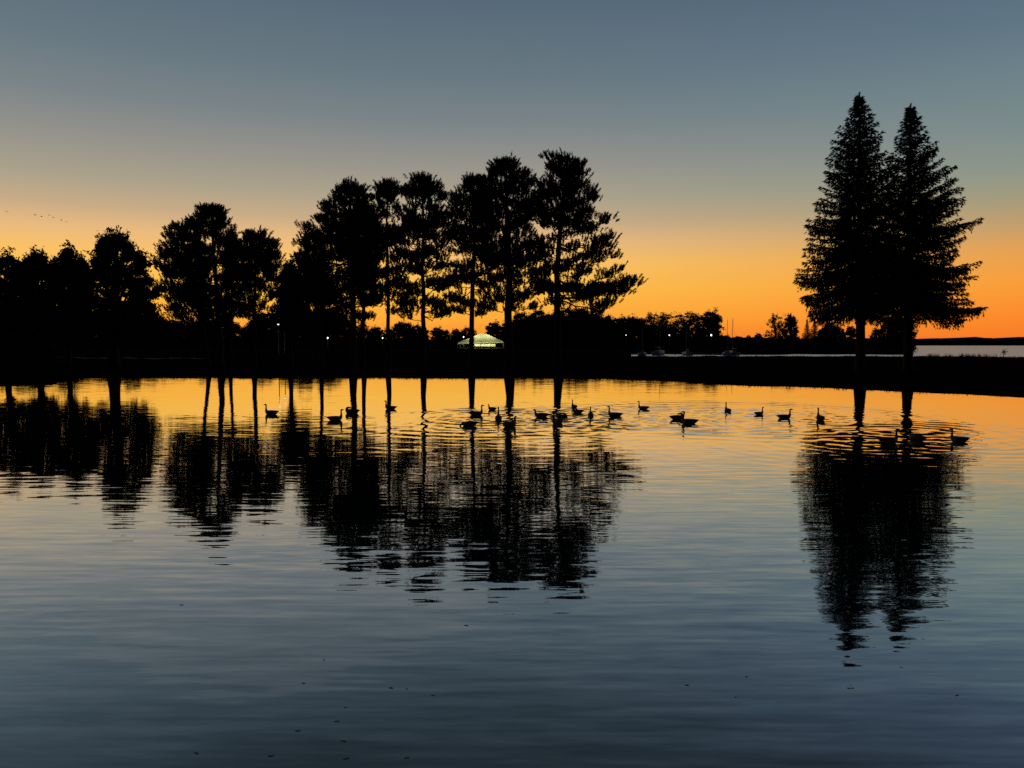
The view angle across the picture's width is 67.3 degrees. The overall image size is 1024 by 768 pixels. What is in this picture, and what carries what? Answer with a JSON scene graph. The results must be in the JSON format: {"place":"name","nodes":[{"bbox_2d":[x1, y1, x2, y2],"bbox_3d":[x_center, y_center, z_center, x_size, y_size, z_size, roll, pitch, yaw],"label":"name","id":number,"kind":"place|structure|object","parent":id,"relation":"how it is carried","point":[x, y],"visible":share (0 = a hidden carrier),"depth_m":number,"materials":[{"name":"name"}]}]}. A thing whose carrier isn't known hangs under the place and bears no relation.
{"place":"outdoors","nodes":[
{"label":"outdoors","id":0,"kind":"place"},
{"bbox_2d":[0,378,1023,767],"bbox_3d":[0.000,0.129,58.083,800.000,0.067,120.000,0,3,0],"label":"pond","id":1,"kind":"structure","parent":0,"point":[840,586],"depth_m":10.29,"materials":[{"name":"liquid"}]},
{"bbox_2d":[264,404,278,413],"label":"goose","id":2,"kind":"object","parent":1,"relation":"on","point":[271,411],"visible":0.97,"depth_m":34.20},
{"bbox_2d":[326,409,342,420],"bbox_3d":[-7.260,1.284,31.528,0.751,0.518,0.272,0,3,-8],"label":"goose","id":3,"kind":"object","parent":1,"relation":"on","point":[334,418],"visible":0.95,"depth_m":31.45},
{"bbox_2d":[345,407,359,413],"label":"goose","id":4,"kind":"object","parent":1,"relation":"on","point":[351,411],"visible":0.98,"depth_m":34.63},
{"bbox_2d":[385,400,397,408],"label":"goose","id":5,"kind":"object","parent":1,"relation":"on","point":[390,407],"visible":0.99,"depth_m":36.91},
{"bbox_2d":[460,421,477,425],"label":"goose","id":6,"kind":"object","parent":1,"relation":"on","point":[469,423],"visible":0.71,"depth_m":29.27},
{"bbox_2d":[468,405,483,414],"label":"goose","id":7,"kind":"object","parent":1,"relation":"on","point":[476,412],"visible":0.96,"depth_m":33.75},
{"bbox_2d":[495,407,501,419],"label":"goose","id":8,"kind":"object","parent":1,"relation":"on","point":[498,416],"visible":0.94,"depth_m":31.58},
{"bbox_2d":[501,416,516,426],"bbox_3d":[-0.090,1.450,29.045,0.313,0.456,0.877,3,4,42],"label":"goose","id":9,"kind":"object","parent":1,"relation":"on","point":[509,423],"visible":0.96,"depth_m":28.92},
{"bbox_2d":[533,409,548,416],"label":"goose","id":10,"kind":"object","parent":1,"relation":"on","point":[536,414],"visible":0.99,"depth_m":32.87},
{"bbox_2d":[552,411,562,423],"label":"goose","id":11,"kind":"object","parent":1,"relation":"on","point":[557,420],"visible":0.98,"depth_m":29.97},
{"bbox_2d":[555,411,568,417],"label":"goose","id":12,"kind":"object","parent":1,"relation":"on","point":[560,415],"visible":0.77,"depth_m":32.46},
{"bbox_2d":[607,406,623,416],"bbox_3d":[4.443,1.200,33.159,0.751,0.518,0.272,0,3,2],"label":"goose","id":13,"kind":"object","parent":1,"relation":"on","point":[614,414],"visible":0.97,"depth_m":33.08},
{"bbox_2d":[669,413,682,419],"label":"goose","id":14,"kind":"object","parent":1,"relation":"on","point":[678,416],"visible":0.94,"depth_m":31.83},
{"bbox_2d":[682,411,698,423],"bbox_3d":[7.008,1.338,30.222,0.725,0.548,0.286,0,3,8],"label":"goose","id":15,"kind":"object","parent":1,"relation":"on","point":[689,421],"visible":1,"depth_m":30.14},
{"bbox_2d":[776,409,792,418],"bbox_3d":[11.458,1.267,32.325,0.742,0.466,0.259,0,3,-3],"label":"goose","id":16,"kind":"object","parent":1,"relation":"on","point":[784,416],"visible":0.98,"depth_m":32.25},
{"bbox_2d":[816,408,824,419],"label":"goose","id":17,"kind":"object","parent":1,"relation":"on","point":[819,417],"visible":0.98,"depth_m":31.65},
{"bbox_2d":[878,428,899,442],"bbox_3d":[11.867,1.658,24.224,0.751,0.518,0.272,0,3,-4],"label":"goose","id":18,"kind":"object","parent":1,"relation":"on","point":[889,440],"visible":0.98,"depth_m":24.15},
{"bbox_2d":[907,429,927,440],"bbox_3d":[13.156,1.689,24.950,0.259,0.377,0.724,-2,3,-30],"label":"goose","id":19,"kind":"object","parent":1,"relation":"on","point":[917,437],"visible":0.98,"depth_m":24.88},
{"bbox_2d":[949,428,969,441],"bbox_3d":[14.302,1.656,24.574,0.691,0.477,0.250,0,3,4],"label":"goose","id":20,"kind":"object","parent":1,"relation":"on","point":[958,439],"visible":0.97,"depth_m":24.50},
{"bbox_2d":[0,345,1023,397],"bbox_3d":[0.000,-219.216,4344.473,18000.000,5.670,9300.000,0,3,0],"label":"ground","id":21,"kind":"structure","parent":0,"point":[591,352],"depth_m":83.58,"materials":[{"name":"black plant"}]},
{"bbox_2d":[0,246,47,362],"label":"broadleaf tree","id":22,"kind":"object","parent":21,"relation":"on","point":[17,274],"visible":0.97,"depth_m":84.80,"materials":[{"name":"black plant"}]},
{"bbox_2d":[13,245,58,342],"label":"broadleaf tree","id":23,"kind":"object","parent":21,"relation":"on","point":[37,262],"visible":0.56,"depth_m":87.78,"materials":[{"name":"black plant"}]},
{"bbox_2d":[43,239,95,365],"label":"broadleaf tree","id":24,"kind":"object","parent":21,"relation":"on","point":[70,334],"visible":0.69,"depth_m":85.51,"materials":[{"name":"black plant"}]},
{"bbox_2d":[63,225,168,367],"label":"broadleaf tree","id":25,"kind":"object","parent":21,"relation":"on","point":[109,318],"visible":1,"depth_m":82.97,"materials":[{"name":"black plant"}]},
{"bbox_2d":[74,357,203,358],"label":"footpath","id":26,"kind":"structure","parent":21,"relation":"on","point":[147,358],"depth_m":104.66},
{"bbox_2d":[146,219,214,366],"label":"pine tree","id":27,"kind":"object","parent":21,"relation":"on","point":[168,284],"visible":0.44,"depth_m":86.05,"materials":[{"name":"black plant"}]},
{"bbox_2d":[164,202,250,367],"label":"pine tree","id":28,"kind":"object","parent":21,"relation":"on","point":[212,221],"visible":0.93,"depth_m":84.09,"materials":[{"name":"black plant"}]},
{"bbox_2d":[211,245,257,364],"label":"pine tree","id":29,"kind":"object","parent":21,"relation":"on","point":[230,362],"visible":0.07,"depth_m":89.66,"materials":[{"name":"black plant"}]},
{"bbox_2d":[233,323,250,345],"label":"distant tree","id":30,"kind":"object","parent":21,"relation":"on","point":[238,326],"visible":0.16,"depth_m":638.82,"materials":[{"name":"black plant"}]},
{"bbox_2d":[236,323,260,345],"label":"distant tree","id":31,"kind":"object","parent":21,"relation":"on","point":[245,333],"visible":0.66,"depth_m":607.76,"materials":[{"name":"black plant"}]},
{"bbox_2d":[222,224,286,367],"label":"pine tree","id":32,"kind":"object","parent":21,"relation":"on","point":[256,257],"visible":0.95,"depth_m":83.20,"materials":[{"name":"black plant"}]},
{"bbox_2d":[249,310,275,345],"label":"distant tree","id":33,"kind":"object","parent":21,"relation":"on","point":[262,324],"visible":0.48,"depth_m":640.21,"materials":[{"name":"black plant"}]},
{"bbox_2d":[266,255,312,367],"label":"pine tree","id":34,"kind":"object","parent":21,"relation":"on","point":[289,267],"visible":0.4,"depth_m":83.10,"materials":[{"name":"black plant"}]},
{"bbox_2d":[293,306,317,345],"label":"distant tree","id":35,"kind":"object","parent":21,"relation":"on","point":[313,332],"visible":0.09,"depth_m":612.13,"materials":[{"name":"black plant"}]},
{"bbox_2d":[277,263,343,370],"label":"pine tree","id":36,"kind":"object","parent":21,"relation":"on","point":[296,312],"visible":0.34,"depth_m":78.35,"materials":[{"name":"black plant"}]},
{"bbox_2d":[289,175,386,373],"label":"pine tree","id":37,"kind":"object","parent":21,"relation":"on","point":[354,242],"visible":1,"depth_m":73.99,"materials":[{"name":"black plant"}]},
{"bbox_2d":[340,318,350,345],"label":"distant tree","id":38,"kind":"object","parent":21,"relation":"on","point":[348,322],"visible":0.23,"depth_m":635.82,"materials":[{"name":"black plant"}]},
{"bbox_2d":[357,323,371,345],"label":"distant tree","id":39,"kind":"object","parent":21,"relation":"on","point":[368,340],"visible":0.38,"depth_m":640.93,"materials":[{"name":"black plant"}]},
{"bbox_2d":[365,326,373,345],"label":"distant tree","id":40,"kind":"object","parent":21,"relation":"on","point":[372,328],"visible":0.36,"depth_m":645.68,"materials":[{"name":"black plant"}]},
{"bbox_2d":[347,200,393,369],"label":"pine tree","id":41,"kind":"object","parent":21,"relation":"on","point":[363,352],"visible":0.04,"depth_m":81.72,"materials":[{"name":"black plant"}]},
{"bbox_2d":[371,324,384,345],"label":"distant tree","id":42,"kind":"object","parent":21,"relation":"on","point":[377,332],"visible":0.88,"depth_m":613.55,"materials":[{"name":"black plant"}]},
{"bbox_2d":[360,176,408,371],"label":"pine tree","id":43,"kind":"object","parent":21,"relation":"on","point":[385,190],"visible":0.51,"depth_m":77.94,"materials":[{"name":"black plant"}]},
{"bbox_2d":[381,327,395,345],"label":"distant tree","id":44,"kind":"object","parent":21,"relation":"on","point":[393,343],"visible":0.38,"depth_m":634.18,"materials":[{"name":"black plant"}]},
{"bbox_2d":[391,320,405,345],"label":"distant tree","id":45,"kind":"object","parent":21,"relation":"on","point":[396,326],"visible":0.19,"depth_m":660.29,"materials":[{"name":"black plant"}]},
{"bbox_2d":[391,320,419,345],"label":"distant tree","id":46,"kind":"object","parent":21,"relation":"on","point":[405,330],"visible":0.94,"depth_m":611.04,"materials":[{"name":"black plant"}]},
{"bbox_2d":[410,323,420,341],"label":"distant tree","id":47,"kind":"object","parent":21,"relation":"on","point":[415,326],"visible":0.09,"depth_m":666.20,"materials":[{"name":"black plant"}]},
{"bbox_2d":[379,170,465,373],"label":"pine tree","id":48,"kind":"object","parent":21,"relation":"on","point":[415,225],"visible":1,"depth_m":74.49,"materials":[{"name":"black plant"}]},
{"bbox_2d":[416,325,432,345],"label":"distant tree","id":49,"kind":"object","parent":21,"relation":"on","point":[420,337],"visible":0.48,"depth_m":620.58,"materials":[{"name":"black plant"}]},
{"bbox_2d":[429,325,444,345],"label":"distant tree","id":50,"kind":"object","parent":21,"relation":"on","point":[437,336],"visible":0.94,"depth_m":665.60,"materials":[{"name":"black plant"}]},
{"bbox_2d":[442,329,450,345],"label":"distant tree","id":51,"kind":"object","parent":21,"relation":"on","point":[447,334],"visible":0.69,"depth_m":681.95,"materials":[{"name":"black plant"}]},
{"bbox_2d":[449,328,458,345],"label":"distant tree","id":52,"kind":"object","parent":21,"relation":"on","point":[452,335],"visible":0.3,"depth_m":636.42,"materials":[{"name":"black plant"}]},
{"bbox_2d":[452,329,467,345],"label":"distant tree","id":53,"kind":"object","parent":21,"relation":"on","point":[459,335],"visible":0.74,"depth_m":601.15,"materials":[{"name":"black plant"}]},
{"bbox_2d":[459,327,477,345],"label":"distant tree","id":54,"kind":"object","parent":21,"relation":"on","point":[466,330],"visible":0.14,"depth_m":636.37,"materials":[{"name":"black plant"}]},
{"bbox_2d":[440,172,498,372],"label":"pine tree","id":55,"kind":"object","parent":21,"relation":"on","point":[471,278],"visible":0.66,"depth_m":75.51,"materials":[{"name":"black plant"}]},
{"bbox_2d":[458,334,503,347],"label":"marquee tent","id":56,"kind":"object","parent":21,"relation":"on","point":[482,338],"visible":0.68,"depth_m":226.08,"materials":[{"name":"fabric"}]},
{"bbox_2d":[482,319,502,345],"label":"distant tree","id":57,"kind":"object","parent":21,"relation":"on","point":[493,329],"visible":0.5,"depth_m":631.28,"materials":[{"name":"black plant"}]},
{"bbox_2d":[499,320,515,345],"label":"distant tree","id":58,"kind":"object","parent":21,"relation":"on","point":[503,331],"visible":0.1,"depth_m":602.89,"materials":[{"name":"black plant"}]},
{"bbox_2d":[463,153,553,374],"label":"pine tree","id":59,"kind":"object","parent":21,"relation":"on","point":[518,216],"visible":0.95,"depth_m":72.73,"materials":[{"name":"black plant"}]},
{"bbox_2d":[499,308,539,345],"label":"distant tree","id":60,"kind":"object","parent":21,"relation":"on","point":[521,323],"visible":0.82,"depth_m":593.53,"materials":[{"name":"black plant"}]},
{"bbox_2d":[516,312,543,345],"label":"distant tree","id":61,"kind":"object","parent":21,"relation":"on","point":[538,331],"visible":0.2,"depth_m":615.31,"materials":[{"name":"black plant"}]},
{"bbox_2d":[528,308,544,326],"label":"distant tree","id":62,"kind":"object","parent":21,"relation":"on","point":[535,313],"visible":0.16,"depth_m":674.78,"materials":[{"name":"black plant"}]},
{"bbox_2d":[536,310,553,345],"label":"distant tree","id":63,"kind":"object","parent":21,"relation":"on","point":[547,321],"visible":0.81,"depth_m":608.99,"materials":[{"name":"black plant"}]},
{"bbox_2d":[560,304,581,345],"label":"distant tree","id":64,"kind":"object","parent":21,"relation":"on","point":[572,334],"visible":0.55,"depth_m":634.17,"materials":[{"name":"black plant"}]},
{"bbox_2d":[566,307,588,345],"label":"distant tree","id":65,"kind":"object","parent":21,"relation":"on","point":[578,320],"visible":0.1,"depth_m":667.21,"materials":[{"name":"black plant"}]},
{"bbox_2d":[573,302,588,312],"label":"distant tree","id":66,"kind":"object","parent":21,"relation":"on","point":[583,309],"visible":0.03,"depth_m":684.36,"materials":[{"name":"black plant"}]},
{"bbox_2d":[526,148,648,375],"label":"pine tree","id":67,"kind":"object","parent":21,"relation":"on","point":[568,187],"visible":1,"depth_m":72.25,"materials":[{"name":"black plant"}]},
{"bbox_2d":[603,314,613,343],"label":"distant tree","id":68,"kind":"object","parent":21,"relation":"on","point":[608,319],"visible":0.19,"depth_m":644.04,"materials":[{"name":"black plant"}]},
{"bbox_2d":[604,314,630,346],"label":"distant tree","id":69,"kind":"object","parent":21,"relation":"on","point":[618,326],"visible":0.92,"depth_m":390.50,"materials":[{"name":"black plant"}]},
{"bbox_2d":[620,313,640,338],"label":"distant tree","id":70,"kind":"object","parent":21,"relation":"on","point":[628,318],"visible":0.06,"depth_m":409.41,"materials":[{"name":"black plant"}]},
{"bbox_2d":[627,316,648,345],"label":"distant tree","id":71,"kind":"object","parent":21,"relation":"on","point":[635,326],"visible":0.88,"depth_m":398.73,"materials":[{"name":"black plant"}]},
{"bbox_2d":[266,336,1023,345],"bbox_3d":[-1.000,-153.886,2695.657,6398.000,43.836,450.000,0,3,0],"label":"wooded hills","id":72,"kind":"structure","parent":21,"relation":"on","point":[981,341],"depth_m":2496.52,"materials":[{"name":"black plant"}]},
{"bbox_2d":[632,312,663,339],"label":"distant tree","id":73,"kind":"object","parent":21,"relation":"on","point":[650,319],"visible":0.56,"depth_m":397.39,"materials":[{"name":"black plant"}]},
{"bbox_2d":[647,310,684,339],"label":"distant tree","id":74,"kind":"object","parent":21,"relation":"on","point":[664,325],"visible":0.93,"depth_m":390.99,"materials":[{"name":"black plant"}]},
{"bbox_2d":[661,326,679,345],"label":"distant tree","id":75,"kind":"object","parent":21,"relation":"on","point":[669,342],"visible":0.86,"depth_m":389.72,"materials":[{"name":"black plant"}]},
{"bbox_2d":[663,311,703,336],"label":"distant tree","id":76,"kind":"object","parent":21,"relation":"on","point":[688,316],"visible":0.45,"depth_m":398.17,"materials":[{"name":"black plant"}]},
{"bbox_2d":[677,326,696,345],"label":"distant tree","id":77,"kind":"object","parent":21,"relation":"on","point":[689,336],"visible":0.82,"depth_m":389.31,"materials":[{"name":"black plant"}]},
{"bbox_2d":[685,313,709,345],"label":"distant tree","id":78,"kind":"object","parent":21,"relation":"on","point":[697,334],"visible":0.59,"depth_m":399.37,"materials":[{"name":"black plant"}]},
{"bbox_2d":[694,307,725,345],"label":"distant tree","id":79,"kind":"object","parent":21,"relation":"on","point":[711,321],"visible":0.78,"depth_m":393.21,"materials":[{"name":"black plant"}]},
{"bbox_2d":[705,331,719,345],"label":"distant tree","id":80,"kind":"object","parent":21,"relation":"on","point":[708,343],"visible":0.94,"depth_m":390.29,"materials":[{"name":"black plant"}]},
{"bbox_2d":[721,334,730,345],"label":"distant tree","id":81,"kind":"object","parent":21,"relation":"on","point":[726,340],"visible":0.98,"depth_m":398.58,"materials":[{"name":"black plant"}]},
{"bbox_2d":[733,336,742,345],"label":"distant tree","id":82,"kind":"object","parent":21,"relation":"on","point":[737,340],"visible":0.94,"depth_m":396.42,"materials":[{"name":"black plant"}]},
{"bbox_2d":[745,335,751,345],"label":"distant tree","id":83,"kind":"object","parent":21,"relation":"on","point":[748,338],"visible":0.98,"depth_m":395.86,"materials":[{"name":"black plant"}]},
{"bbox_2d":[753,333,762,345],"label":"distant tree","id":84,"kind":"object","parent":21,"relation":"on","point":[758,340],"visible":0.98,"depth_m":389.94,"materials":[{"name":"black plant"}]},
{"bbox_2d":[764,336,773,344],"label":"distant tree","id":85,"kind":"object","parent":21,"relation":"on","point":[768,341],"visible":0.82,"depth_m":397.54,"materials":[{"name":"black plant"}]},
{"bbox_2d":[763,313,787,344],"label":"distant tree","id":86,"kind":"object","parent":21,"relation":"on","point":[776,332],"visible":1,"depth_m":394.35,"materials":[{"name":"black plant"}]},
{"bbox_2d":[780,313,801,344],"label":"distant tree","id":87,"kind":"object","parent":21,"relation":"on","point":[790,322],"visible":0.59,"depth_m":397.29,"materials":[{"name":"black plant"}]},
{"bbox_2d":[788,332,798,345],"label":"distant tree","id":88,"kind":"object","parent":21,"relation":"on","point":[793,341],"visible":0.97,"depth_m":389.15,"materials":[{"name":"black plant"}]},
{"bbox_2d":[799,319,813,345],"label":"fir tree","id":89,"kind":"object","parent":21,"relation":"on","point":[806,336],"visible":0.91,"depth_m":386.76,"materials":[{"name":"black plant"}]},
{"bbox_2d":[807,321,821,345],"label":"fir tree","id":90,"kind":"object","parent":21,"relation":"on","point":[814,330],"visible":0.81,"depth_m":386.35,"materials":[{"name":"black plant"}]},
{"bbox_2d":[818,324,835,345],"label":"distant tree","id":91,"kind":"object","parent":21,"relation":"on","point":[824,340],"visible":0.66,"depth_m":381.84,"materials":[{"name":"black plant"}]},
{"bbox_2d":[826,323,847,345],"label":"distant tree","id":92,"kind":"object","parent":21,"relation":"on","point":[838,336],"visible":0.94,"depth_m":377.65,"materials":[{"name":"black plant"}]},
{"bbox_2d":[843,324,855,345],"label":"distant tree","id":93,"kind":"object","parent":21,"relation":"on","point":[851,333],"visible":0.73,"depth_m":390.61,"materials":[{"name":"black plant"}]},
{"bbox_2d":[793,92,917,374],"bbox_3d":[29.183,-12.623,65.431,9.777,24.212,9.120,0,3,0],"label":"spruce tree","id":94,"kind":"object","parent":21,"relation":"on","point":[862,282],"visible":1,"depth_m":64.23,"materials":[{"name":"black plant"}]},
{"bbox_2d":[868,327,882,345],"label":"distant tree","id":95,"kind":"object","parent":21,"relation":"on","point":[875,338],"visible":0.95,"depth_m":379.47,"materials":[{"name":"black plant"}]},
{"bbox_2d":[877,323,900,345],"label":"distant tree","id":96,"kind":"object","parent":21,"relation":"on","point":[888,338],"visible":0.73,"depth_m":385.09,"materials":[{"name":"black plant"}]},
{"bbox_2d":[894,319,918,350],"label":"distant tree","id":97,"kind":"object","parent":21,"relation":"on","point":[901,330],"visible":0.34,"depth_m":383.70,"materials":[{"name":"black plant"}]},
{"bbox_2d":[877,104,988,372],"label":"spruce tree","id":98,"kind":"object","parent":21,"relation":"on","point":[923,215],"visible":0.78,"depth_m":65.62,"materials":[{"name":"black plant"}]},
{"bbox_2d":[926,352,996,357],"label":"reeds","id":99,"kind":"object","parent":21,"relation":"on","point":[967,356],"visible":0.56,"depth_m":95.63,"materials":[{"name":"black plant"}]},
{"bbox_2d":[0,0,1023,338],"label":"sky","id":100,"kind":"structure","parent":0,"point":[708,126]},
{"bbox_2d":[631,346,1023,356],"bbox_3d":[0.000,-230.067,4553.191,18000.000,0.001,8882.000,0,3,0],"label":"lake","id":101,"kind":"structure","parent":0,"point":[1015,351],"depth_m":303.30,"materials":[{"name":"liquid"}]},
{"bbox_2d":[637,331,646,355],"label":"sailboat","id":102,"kind":"object","parent":101,"relation":"on","point":[642,353],"visible":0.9,"depth_m":217.84,"materials":[{"name":"paint"}]},
{"bbox_2d":[651,312,664,354],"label":"sailboat","id":103,"kind":"object","parent":101,"relation":"on","point":[658,352],"visible":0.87,"depth_m":221.44,"materials":[{"name":"paint"}]},
{"bbox_2d":[622,351,745,354],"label":"dock","id":104,"kind":"object","parent":101,"relation":"in","point":[675,353],"visible":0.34,"depth_m":226.04,"materials":[{"name":"brown wood"}]},
{"bbox_2d":[682,327,693,355],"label":"sailboat","id":105,"kind":"object","parent":101,"relation":"on","point":[686,353],"visible":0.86,"depth_m":219.80,"materials":[{"name":"paint"}]},
{"bbox_2d":[722,319,731,355],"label":"sailboat","id":106,"kind":"object","parent":101,"relation":"on","point":[726,353],"visible":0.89,"depth_m":220.44,"materials":[{"name":"paint"}]},
{"bbox_2d":[729,321,739,354],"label":"sailboat","id":107,"kind":"object","parent":101,"relation":"on","point":[732,351],"visible":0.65,"depth_m":223.12,"materials":[{"name":"paint"}]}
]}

